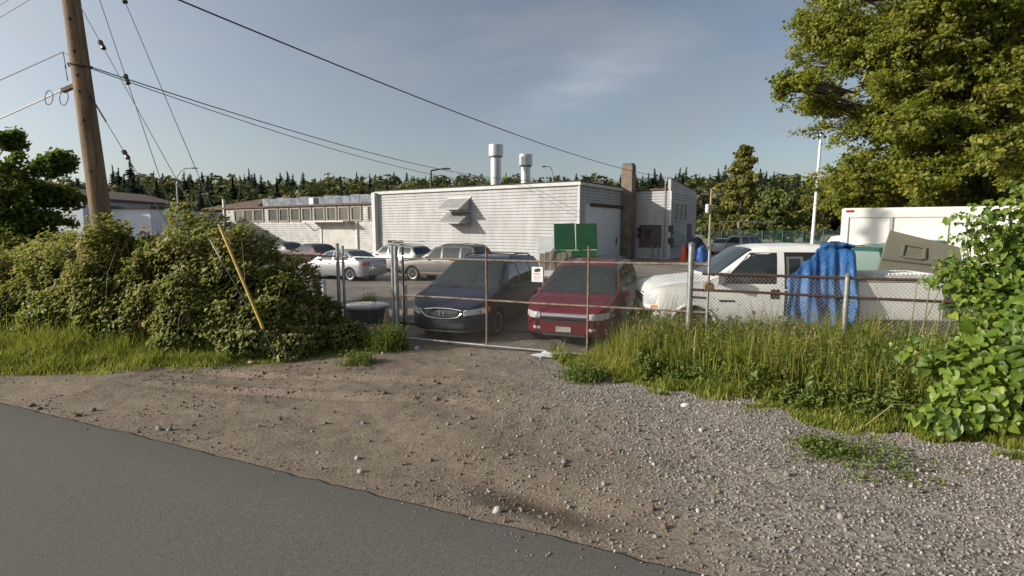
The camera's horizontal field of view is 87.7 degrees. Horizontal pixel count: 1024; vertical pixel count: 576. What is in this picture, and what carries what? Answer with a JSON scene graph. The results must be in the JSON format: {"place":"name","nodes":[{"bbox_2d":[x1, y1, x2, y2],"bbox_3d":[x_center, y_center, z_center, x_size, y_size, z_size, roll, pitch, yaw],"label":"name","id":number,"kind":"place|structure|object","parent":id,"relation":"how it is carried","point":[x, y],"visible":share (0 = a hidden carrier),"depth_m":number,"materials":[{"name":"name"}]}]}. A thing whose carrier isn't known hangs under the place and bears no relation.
{"place":"outdoors","nodes":[
{"label":"outdoors","id":0,"kind":"place"},
{"bbox_2d":[0,306,375,376],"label":"grass","id":1,"kind":"structure","parent":0,"point":[38,353],"depth_m":9.89,"materials":[{"name":"plant"}]},
{"bbox_2d":[203,197,273,237],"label":"brown roofed shed","id":2,"kind":"structure","parent":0,"point":[258,202],"depth_m":78.50,"materials":[{"name":"metal"}]},
{"bbox_2d":[0,403,707,575],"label":"road","id":3,"kind":"structure","parent":0,"point":[77,498],"depth_m":4.45,"materials":[{"name":"asphalt"}]},
{"bbox_2d":[352,289,380,302],"bbox_3d":[-4.687,0.291,17.061,1.420,0.644,1.159,-4,8,-33],"label":"weed tuft","id":4,"kind":"object","parent":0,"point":[364,298],"visible":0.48,"depth_m":17.08,"materials":[{"name":"green plant"}]},
{"bbox_2d":[0,0,1015,186],"label":"sky","id":5,"kind":"structure","parent":0,"point":[666,86],"materials":[{"name":"blue"}]},
{"bbox_2d":[0,234,1023,575],"bbox_3d":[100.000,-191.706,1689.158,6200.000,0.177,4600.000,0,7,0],"label":"ground","id":6,"kind":"structure","parent":0,"point":[340,452],"depth_m":5.96,"materials":[{"name":"soil"}]},
{"bbox_2d":[0,125,87,251],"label":"maple tree","id":7,"kind":"object","parent":6,"relation":"on","point":[20,215],"visible":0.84,"depth_m":14.86,"materials":[{"name":"green plant"}]},
{"bbox_2d":[60,0,119,273],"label":"utility pole","id":8,"kind":"object","parent":6,"relation":"on","point":[82,88],"visible":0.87,"depth_m":11.81,"materials":[{"name":"wood"}]},
{"bbox_2d":[0,51,62,80],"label":"overhead wire","id":9,"kind":"object","parent":8,"relation":"attached to","point":[31,65],"visible":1,"depth_m":12.02,"materials":[{"name":"grey"}]},
{"bbox_2d":[0,90,68,118],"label":"overhead wire","id":10,"kind":"object","parent":8,"relation":"attached to","point":[52,94],"visible":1,"depth_m":12.05,"materials":[{"name":"grey"}]},
{"bbox_2d":[99,0,201,299],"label":"guy wire","id":11,"kind":"object","parent":8,"relation":"attached to","point":[126,80],"visible":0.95,"depth_m":11.27,"materials":[{"name":"grey"}]},
{"bbox_2d":[90,95,215,302],"bbox_3d":[-7.586,-1.567,11.581,3.865,5.476,0.097,2,7,18],"label":"guy wire","id":12,"kind":"object","parent":8,"relation":"attached to","point":[125,154],"visible":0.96,"depth_m":11.69,"materials":[{"name":"grey"}]},
{"bbox_2d":[77,0,272,352],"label":"guy wire","id":13,"kind":"object","parent":8,"relation":"attached to","point":[101,44],"visible":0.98,"depth_m":10.89,"materials":[{"name":"grey"}]},
{"bbox_2d":[122,0,275,358],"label":"guy wire","id":14,"kind":"object","parent":8,"relation":"attached to","point":[234,261],"visible":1,"depth_m":10.17,"materials":[{"name":"grey"}]},
{"bbox_2d":[89,68,501,184],"bbox_3d":[-2.575,-6.683,29.570,0.020,1.475,38.243,3,7,21],"label":"overhead wire","id":15,"kind":"object","parent":8,"relation":"attached to","point":[263,127],"visible":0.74,"depth_m":15.95,"materials":[{"name":"grey"}]},
{"bbox_2d":[92,67,558,180],"bbox_3d":[-2.576,-6.946,29.540,0.025,1.323,38.243,3,7,21],"label":"overhead wire","id":16,"kind":"object","parent":8,"relation":"attached to","point":[285,128],"visible":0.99,"depth_m":16.56,"materials":[{"name":"grey"}]},
{"bbox_2d":[30,189,181,250],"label":"white shed","id":17,"kind":"structure","parent":6,"relation":"on","point":[122,199],"depth_m":54.56,"materials":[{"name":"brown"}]},
{"bbox_2d":[111,206,221,247],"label":"flat roofed shed","id":18,"kind":"structure","parent":6,"relation":"on","point":[152,218],"depth_m":51.17,"materials":[{"name":"metal"}]},
{"bbox_2d":[0,198,371,362],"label":"bramble thicket","id":19,"kind":"object","parent":6,"relation":"on","point":[151,281],"visible":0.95,"depth_m":10.84,"materials":[{"name":"green plant"}]},
{"bbox_2d":[176,167,197,206],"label":"street lamp","id":20,"kind":"object","parent":6,"relation":"on","point":[176,182],"visible":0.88,"depth_m":80.64,"materials":[{"name":"grey"}]},
{"bbox_2d":[257,243,399,336],"bbox_3d":[-5.977,0.019,12.828,7.531,2.230,0.096,2,7,20],"label":"chain link fence","id":21,"kind":"object","parent":6,"relation":"on","point":[394,282],"visible":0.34,"depth_m":11.77,"materials":[{"name":"metal"}]},
{"bbox_2d":[395,246,710,354],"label":"vehicle gate","id":22,"kind":"structure","parent":21,"relation":"attached to","point":[403,298],"depth_m":10.44,"materials":[{"name":"metal"}]},
{"bbox_2d":[532,267,542,281],"bbox_3d":[0.489,-0.262,10.331,0.226,0.290,0.010,2,7,21],"label":"notice","id":23,"kind":"object","parent":22,"relation":"attached to","point":[537,274],"visible":1,"depth_m":10.33,"materials":[{"name":"white"}]},
{"bbox_2d":[332,346,382,367],"bbox_3d":[-2.805,1.245,9.729,0.919,0.412,0.833,0,7,0],"label":"weed tuft","id":24,"kind":"object","parent":6,"relation":"on","point":[356,359],"visible":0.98,"depth_m":9.65,"materials":[{"name":"green plant"}]},
{"bbox_2d":[380,308,391,328],"bbox_3d":[-3.083,0.750,13.172,0.312,0.500,0.312,0,7,0],"label":"traffic cone","id":25,"kind":"object","parent":6,"relation":"on","point":[386,316],"visible":0.41,"depth_m":13.11,"materials":[{"name":"orange"}]},
{"bbox_2d":[357,303,414,353],"bbox_3d":[-2.466,0.711,10.892,1.303,1.143,1.538,-2,7,-20],"label":"weed tuft","id":26,"kind":"object","parent":6,"relation":"on","point":[390,339],"visible":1,"depth_m":10.76,"materials":[{"name":"green plant"}]},
{"bbox_2d":[0,350,819,573],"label":"dirt clods","id":27,"kind":"object","parent":6,"relation":"on","point":[651,508],"visible":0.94,"depth_m":6.56,"materials":[{"name":"soil"}]},
{"bbox_2d":[430,168,449,187],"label":"street lamp","id":28,"kind":"object","parent":6,"relation":"on","point":[431,175],"visible":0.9,"depth_m":60.85,"materials":[{"name":"metal"}]},
{"bbox_2d":[531,351,568,357],"bbox_3d":[0.825,1.278,10.330,0.930,0.120,0.360,0,7,0],"label":"plastic sheet","id":29,"kind":"object","parent":6,"relation":"on","point":[545,354],"visible":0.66,"depth_m":10.25,"materials":[{"name":"white"}]},
{"bbox_2d":[547,352,611,384],"bbox_3d":[1.152,1.339,8.908,1.043,0.406,1.044,-1,7,-10],"label":"weed tuft","id":30,"kind":"object","parent":6,"relation":"on","point":[585,374],"visible":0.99,"depth_m":8.77,"materials":[{"name":"green plant"}]},
{"bbox_2d":[701,189,721,245],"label":"power pole","id":31,"kind":"object","parent":6,"relation":"on","point":[708,208],"visible":1,"depth_m":69.08,"materials":[{"name":"grey"}]},
{"bbox_2d":[695,205,737,240],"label":"broadleaf tree","id":32,"kind":"object","parent":6,"relation":"on","point":[704,225],"visible":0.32,"depth_m":80.70,"materials":[{"name":"green plant"}]},
{"bbox_2d":[711,144,774,239],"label":"broadleaf tree","id":33,"kind":"object","parent":6,"relation":"on","point":[744,158],"visible":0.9,"depth_m":72.17,"materials":[{"name":"green plant"}]},
{"bbox_2d":[701,230,839,247],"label":"wire fence","id":34,"kind":"object","parent":6,"relation":"on","point":[802,241],"visible":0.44,"depth_m":61.71,"materials":[{"name":"teal"}]},
{"bbox_2d":[745,188,812,242],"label":"broadleaf tree","id":35,"kind":"object","parent":6,"relation":"on","point":[780,200],"visible":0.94,"depth_m":68.13,"materials":[{"name":"green plant"}]},
{"bbox_2d":[597,303,1001,406],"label":"tall grass","id":36,"kind":"structure","parent":6,"relation":"on","point":[765,345],"depth_m":8.15,"materials":[{"name":"plant"}]},
{"bbox_2d":[620,307,989,418],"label":"weeds","id":37,"kind":"object","parent":6,"relation":"on","point":[865,406],"visible":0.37,"depth_m":7.77,"materials":[{"name":"green plant"}]},
{"bbox_2d":[789,194,827,241],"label":"broadleaf tree","id":38,"kind":"object","parent":6,"relation":"on","point":[806,201],"visible":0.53,"depth_m":84.31,"materials":[{"name":"green plant"}]},
{"bbox_2d":[781,429,869,465],"bbox_3d":[3.528,1.757,6.016,0.868,0.179,0.943,4,8,30],"label":"weed tuft","id":39,"kind":"object","parent":6,"relation":"on","point":[818,441],"visible":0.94,"depth_m":5.95,"materials":[{"name":"green plant"}]},
{"bbox_2d":[685,242,988,346],"bbox_3d":[5.631,0.459,8.522,5.441,2.340,0.152,2,7,20],"label":"chain link fence","id":40,"kind":"object","parent":6,"relation":"on","point":[709,286],"visible":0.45,"depth_m":8.74,"materials":[{"name":"metal"}]},
{"bbox_2d":[791,431,973,496],"bbox_3d":[3.864,1.815,5.606,1.546,0.182,1.551,5,8,37],"label":"weed tuft","id":41,"kind":"object","parent":6,"relation":"on","point":[892,463],"visible":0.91,"depth_m":5.61,"materials":[{"name":"green plant"}]},
{"bbox_2d":[865,180,1023,441],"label":"vine thicket","id":42,"kind":"object","parent":6,"relation":"on","point":[999,367],"visible":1,"depth_m":6.87,"materials":[{"name":"green plant"}]},
{"bbox_2d":[25,248,1005,340],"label":"yard paving","id":43,"kind":"structure","parent":0,"point":[523,316],"depth_m":21.26,"materials":[{"name":"asphalt"}]},
{"bbox_2d":[263,242,300,258],"bbox_3d":[-16.316,-2.578,37.954,4.416,1.447,1.951,4,8,30],"label":"sedan","id":44,"kind":"object","parent":43,"relation":"on","point":[286,247],"visible":0.26,"depth_m":36.88,"materials":[{"name":"black paint"}]},
{"bbox_2d":[221,194,372,251],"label":"workshop wing","id":45,"kind":"structure","parent":43,"relation":"on","point":[345,222],"depth_m":57.15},
{"bbox_2d":[234,210,243,221],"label":"window","id":46,"kind":"structure","parent":45,"relation":"in","point":[238,214],"depth_m":63.81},
{"bbox_2d":[243,209,253,221],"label":"window","id":47,"kind":"structure","parent":45,"relation":"in","point":[247,213],"depth_m":62.69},
{"bbox_2d":[253,209,264,221],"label":"window","id":48,"kind":"structure","parent":45,"relation":"in","point":[258,214],"depth_m":61.58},
{"bbox_2d":[267,209,278,221],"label":"window","id":49,"kind":"structure","parent":45,"relation":"in","point":[273,214],"depth_m":60.05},
{"bbox_2d":[279,208,289,221],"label":"window","id":50,"kind":"structure","parent":45,"relation":"in","point":[284,216],"depth_m":58.92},
{"bbox_2d":[290,208,300,221],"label":"window","id":51,"kind":"structure","parent":45,"relation":"in","point":[295,213],"depth_m":57.83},
{"bbox_2d":[301,207,311,220],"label":"window","id":52,"kind":"structure","parent":45,"relation":"in","point":[306,213],"depth_m":56.77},
{"bbox_2d":[313,207,325,220],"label":"window","id":53,"kind":"structure","parent":45,"relation":"in","point":[319,213],"depth_m":55.65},
{"bbox_2d":[326,207,337,220],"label":"window","id":54,"kind":"structure","parent":45,"relation":"in","point":[331,212],"depth_m":54.58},
{"bbox_2d":[322,222,354,248],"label":"garage door","id":55,"kind":"structure","parent":45,"relation":"in","point":[341,233],"depth_m":54.16,"materials":[{"name":"metal"}]},
{"bbox_2d":[338,206,349,220],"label":"window","id":56,"kind":"structure","parent":45,"relation":"in","point":[343,212],"depth_m":53.54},
{"bbox_2d":[350,206,361,220],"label":"window","id":57,"kind":"structure","parent":45,"relation":"in","point":[355,211],"depth_m":52.58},
{"bbox_2d":[367,206,371,220],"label":"window","id":58,"kind":"structure","parent":45,"relation":"in","point":[369,208],"depth_m":51.53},
{"bbox_2d":[286,243,335,262],"bbox_3d":[-12.630,-2.121,33.980,4.416,1.447,1.951,5,8,38],"label":"sedan","id":59,"kind":"object","parent":43,"relation":"on","point":[315,249],"visible":0.34,"depth_m":33.07,"materials":[{"name":"red paint"}]},
{"bbox_2d":[298,249,386,280],"bbox_3d":[-8.242,-1.166,25.715,4.416,1.437,1.965,3,7,25],"label":"sedan","id":60,"kind":"object","parent":43,"relation":"on","point":[353,252],"visible":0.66,"depth_m":24.79,"materials":[{"name":"silver metal"}]},
{"bbox_2d":[346,301,389,323],"bbox_3d":[-3.878,0.610,14.263,1.220,0.529,1.220,0,7,0],"label":"well ring","id":61,"kind":"object","parent":43,"relation":"on","point":[372,312],"visible":0.77,"depth_m":13.82,"materials":[{"name":"concrete"}]},
{"bbox_2d":[372,243,430,269],"bbox_3d":[-6.451,-1.680,29.602,4.516,1.570,1.949,4,8,31],"label":"station wagon","id":62,"kind":"object","parent":43,"relation":"on","point":[414,250],"visible":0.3,"depth_m":28.62,"materials":[{"name":"silver metal"}]},
{"bbox_2d":[388,240,426,242],"bbox_3d":[-5.713,-2.530,29.081,2.403,0.154,0.510,4,8,31],"label":"roof load","id":63,"kind":"object","parent":62,"relation":"on","point":[395,241],"visible":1,"depth_m":29.18,"materials":[{"name":"metal"}]},
{"bbox_2d":[402,284,407,317],"bbox_3d":[-2.926,0.359,14.576,0.136,0.956,0.136,0,7,0],"label":"bollard","id":64,"kind":"object","parent":43,"relation":"on","point":[406,311],"visible":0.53,"depth_m":14.54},
{"bbox_2d":[399,243,490,280],"bbox_3d":[-2.996,-1.208,24.716,4.538,1.749,2.016,3,7,25],"label":"station wagon","id":65,"kind":"object","parent":43,"relation":"on","point":[454,250],"visible":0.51,"depth_m":24.02,"materials":[{"name":"beige"}]},
{"bbox_2d":[414,252,541,335],"bbox_3d":[-0.725,0.010,13.887,2.254,1.803,5.090,2,7,18],"label":"minivan","id":66,"kind":"object","parent":43,"relation":"on","point":[495,311],"visible":0.78,"depth_m":12.53,"materials":[{"name":"blue"}]},
{"bbox_2d":[371,144,635,259],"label":"warehouse","id":67,"kind":"structure","parent":43,"relation":"on","point":[521,217],"depth_m":40.27,"materials":[{"name":"white"}]},
{"bbox_2d":[585,206,602,256],"bbox_3d":[5.809,-3.797,37.828,0.080,3.900,2.950,4,8,33],"label":"door leaf","id":68,"kind":"structure","parent":67,"relation":"in","point":[592,214],"depth_m":38.25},
{"bbox_2d":[602,207,620,257],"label":"door leaf","id":69,"kind":"structure","parent":67,"relation":"in","point":[611,216],"depth_m":40.36,"materials":[{"name":"metal"}]},
{"bbox_2d":[537,237,553,275],"bbox_3d":[1.779,-1.575,26.997,1.000,1.949,0.286,1,7,8],"label":"leaning sheet","id":70,"kind":"object","parent":43,"relation":"on","point":[544,245],"visible":0.34,"depth_m":26.99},
{"bbox_2d":[540,248,570,282],"bbox_3d":[1.927,-0.987,23.665,1.395,1.554,0.140,0,7,4],"label":"board stack","id":71,"kind":"object","parent":43,"relation":"on","point":[550,256],"visible":0.56,"depth_m":23.61,"materials":[{"name":"wood"}]},
{"bbox_2d":[554,223,598,268],"bbox_3d":[2.969,-1.771,24.941,2.140,2.520,1.591,1,7,6],"label":"dumpster","id":72,"kind":"object","parent":43,"relation":"on","point":[564,236],"visible":0.54,"depth_m":25.49,"materials":[{"name":"green"}]},
{"bbox_2d":[528,255,637,342],"bbox_3d":[1.878,0.135,13.056,2.179,1.744,4.770,2,7,20],"label":"minivan","id":73,"kind":"object","parent":43,"relation":"on","point":[538,296],"visible":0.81,"depth_m":11.69,"materials":[{"name":"red"}]},
{"bbox_2d":[633,177,696,258],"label":"office annex","id":74,"kind":"object","parent":43,"relation":"on","point":[665,221],"visible":0.92,"depth_m":41.94,"materials":[{"name":"white"}]},
{"bbox_2d":[178,0,661,176],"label":"overhead wire","id":75,"kind":"object","parent":74,"relation":"attached to","point":[368,77],"visible":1,"depth_m":12.62,"materials":[{"name":"grey"}]},
{"bbox_2d":[672,202,678,221],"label":"window","id":76,"kind":"structure","parent":74,"relation":"in","point":[675,216],"depth_m":41.88,"materials":[{"name":"grey"}]},
{"bbox_2d":[678,203,682,221],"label":"window","id":77,"kind":"structure","parent":74,"relation":"in","point":[680,219],"depth_m":43.13,"materials":[{"name":"grey"}]},
{"bbox_2d":[683,203,687,221],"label":"window","id":78,"kind":"structure","parent":74,"relation":"in","point":[685,205],"depth_m":44.19,"materials":[{"name":"grey"}]},
{"bbox_2d":[687,224,691,239],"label":"door","id":79,"kind":"structure","parent":74,"relation":"in","point":[689,230],"depth_m":45.52,"materials":[{"name":"grey"}]},
{"bbox_2d":[679,243,687,261],"bbox_3d":[12.393,-2.561,38.459,0.720,1.300,0.720,0,7,0],"label":"traffic cone","id":80,"kind":"object","parent":43,"relation":"on","point":[683,256],"visible":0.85,"depth_m":38.31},
{"bbox_2d":[686,239,707,260],"bbox_3d":[13.551,-2.780,39.129,1.469,1.622,1.287,-2,7,-16],"label":"rubbish sack","id":81,"kind":"object","parent":43,"relation":"on","point":[698,242],"visible":0.24,"depth_m":38.79,"materials":[{"name":"black"}]},
{"bbox_2d":[685,236,702,249],"bbox_3d":[13.472,-3.326,39.666,1.478,1.086,1.103,2,7,19],"label":"rubbish sack","id":82,"kind":"object","parent":81,"relation":"on","point":[689,240],"visible":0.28,"depth_m":39.48,"materials":[{"name":"black"}]},
{"bbox_2d":[694,245,707,261],"bbox_3d":[13.457,-2.459,37.946,0.935,1.256,0.821,0,7,0],"label":"rubbish sack","id":83,"kind":"object","parent":43,"relation":"on","point":[700,253],"visible":0.81,"depth_m":37.68,"materials":[{"name":"blue"}]},
{"bbox_2d":[725,235,763,248],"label":"suv","id":84,"kind":"object","parent":43,"relation":"on","point":[734,240],"visible":0.36,"depth_m":45.44,"materials":[{"name":"beige paint"}]},
{"bbox_2d":[718,221,774,237],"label":"pipe frame","id":85,"kind":"object","parent":43,"relation":"on","point":[738,225],"visible":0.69,"depth_m":51.58,"materials":[{"name":"metal"}]},
{"bbox_2d":[633,243,945,334],"bbox_3d":[5.885,0.051,12.064,6.000,2.137,2.426,1,7,5],"label":"pickup truck","id":86,"kind":"object","parent":43,"relation":"on","point":[777,258],"visible":0.52,"depth_m":11.18,"materials":[{"name":"white paint"}]},
{"bbox_2d":[786,242,859,326],"bbox_3d":[6.381,-0.086,11.072,1.425,1.720,0.716,1,7,5],"label":"tarp","id":87,"kind":"object","parent":86,"relation":"on","point":[826,258],"visible":0.65,"depth_m":10.98,"materials":[{"name":"plastic"}]},
{"bbox_2d":[857,270,937,278],"bbox_3d":[8.200,-0.298,11.517,1.300,0.110,0.900,1,7,5],"label":"ribbed panel","id":88,"kind":"object","parent":86,"relation":"on","point":[892,273],"visible":0.9,"depth_m":11.15,"materials":[{"name":"white plastic"}]},
{"bbox_2d":[877,230,961,278],"bbox_3d":[10.004,-0.806,13.188,1.868,1.224,0.606,2,7,19],"label":"beige liner panel","id":89,"kind":"object","parent":86,"relation":"on","point":[902,251],"visible":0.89,"depth_m":13.17,"materials":[{"name":"brown"}]},
{"bbox_2d":[810,117,822,243],"bbox_3d":[16.915,-5.652,29.548,0.354,9.478,0.240,0,7,0],"label":"flag pole","id":90,"kind":"object","parent":43,"relation":"on","point":[815,204],"visible":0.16,"depth_m":29.60,"materials":[{"name":"white"}]},
{"bbox_2d":[764,0,1023,220],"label":"broadleaf tree","id":91,"kind":"object","parent":43,"relation":"on","point":[947,105],"visible":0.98,"depth_m":18.60,"materials":[{"name":"green plant"}]},
{"bbox_2d":[851,240,946,269],"bbox_3d":[8.637,-0.329,15.320,5.745,2.149,1.800,2,7,14],"label":"suv","id":92,"kind":"object","parent":43,"relation":"on","point":[868,257],"visible":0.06,"depth_m":14.29,"materials":[{"name":"teal paint"}]},
{"bbox_2d":[826,206,1019,287],"bbox_3d":[13.834,-1.008,17.078,8.714,3.100,2.370,4,8,31],"label":"box truck","id":93,"kind":"object","parent":43,"relation":"on","point":[863,226],"visible":0.3,"depth_m":16.61,"materials":[{"name":"white metal"}]},
{"bbox_2d":[52,350,1023,575],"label":"gravel","id":94,"kind":"structure","parent":0,"point":[840,516],"depth_m":5.41,"materials":[{"name":"gravel"}]},
{"bbox_2d":[710,238,728,253],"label":"sedan","id":95,"kind":"object","parent":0,"point":[717,245],"visible":0.5,"depth_m":47.90,"materials":[{"name":"white paint"}]},
{"bbox_2d":[542,266,1023,459],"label":"grass","id":96,"kind":"structure","parent":0,"point":[622,371],"depth_m":7.99,"materials":[{"name":"plant"}]},
{"bbox_2d":[612,183,1008,233],"bbox_3d":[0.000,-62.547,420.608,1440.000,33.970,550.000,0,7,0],"label":"hill","id":97,"kind":"structure","parent":0,"point":[831,232],"depth_m":185.77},
{"bbox_2d":[108,165,115,189],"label":"conifer","id":98,"kind":"object","parent":97,"relation":"on","point":[112,175],"visible":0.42,"depth_m":273.29,"materials":[{"name":"green plant"}]},
{"bbox_2d":[110,168,122,188],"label":"conifer","id":99,"kind":"object","parent":97,"relation":"on","point":[118,178],"visible":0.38,"depth_m":268.06,"materials":[{"name":"green plant"}]},
{"bbox_2d":[124,159,136,185],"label":"conifer","id":100,"kind":"object","parent":97,"relation":"on","point":[130,172],"visible":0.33,"depth_m":243.60,"materials":[{"name":"green plant"}]},
{"bbox_2d":[135,173,158,186],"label":"bushy tree","id":101,"kind":"object","parent":97,"relation":"on","point":[145,178],"visible":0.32,"depth_m":272.75,"materials":[{"name":"green plant"}]},
{"bbox_2d":[178,172,191,206],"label":"conifer","id":102,"kind":"object","parent":97,"relation":"on","point":[185,185],"visible":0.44,"depth_m":245.96,"materials":[{"name":"green plant"}]},
{"bbox_2d":[212,173,246,195],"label":"bushy tree","id":103,"kind":"object","parent":97,"relation":"on","point":[227,183],"visible":0.15,"depth_m":239.62,"materials":[{"name":"green plant"}]},
{"bbox_2d":[253,175,266,196],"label":"conifer","id":104,"kind":"object","parent":97,"relation":"on","point":[260,188],"visible":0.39,"depth_m":236.77,"materials":[{"name":"green plant"}]},
{"bbox_2d":[283,171,292,190],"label":"conifer","id":105,"kind":"object","parent":97,"relation":"on","point":[287,180],"visible":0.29,"depth_m":262.49,"materials":[{"name":"green plant"}]},
{"bbox_2d":[421,176,442,186],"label":"bushy tree","id":106,"kind":"object","parent":97,"relation":"on","point":[435,181],"visible":0.16,"depth_m":237.58,"materials":[{"name":"green plant"}]},
{"bbox_2d":[0,172,893,232],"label":"hillside conifers","id":107,"kind":"object","parent":97,"relation":"on","point":[131,187],"visible":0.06,"depth_m":198.03,"materials":[{"name":"plant"}]},
{"bbox_2d":[4,173,902,234],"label":"hillside leafy wood","id":108,"kind":"object","parent":97,"relation":"on","point":[705,186],"visible":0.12,"depth_m":214.24,"materials":[{"name":"green plant"}]},
{"bbox_2d":[645,173,652,188],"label":"conifer","id":109,"kind":"object","parent":97,"relation":"on","point":[648,185],"visible":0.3,"depth_m":239.07,"materials":[{"name":"green plant"}]},
{"bbox_2d":[649,168,660,188],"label":"conifer","id":110,"kind":"object","parent":97,"relation":"on","point":[653,180],"visible":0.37,"depth_m":240.23,"materials":[{"name":"green plant"}]},
{"bbox_2d":[719,165,728,184],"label":"conifer","id":111,"kind":"object","parent":97,"relation":"on","point":[724,176],"visible":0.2,"depth_m":239.13,"materials":[{"name":"green plant"}]},
{"bbox_2d":[759,171,768,187],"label":"conifer","id":112,"kind":"object","parent":97,"relation":"on","point":[765,180],"visible":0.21,"depth_m":259.29,"materials":[{"name":"green plant"}]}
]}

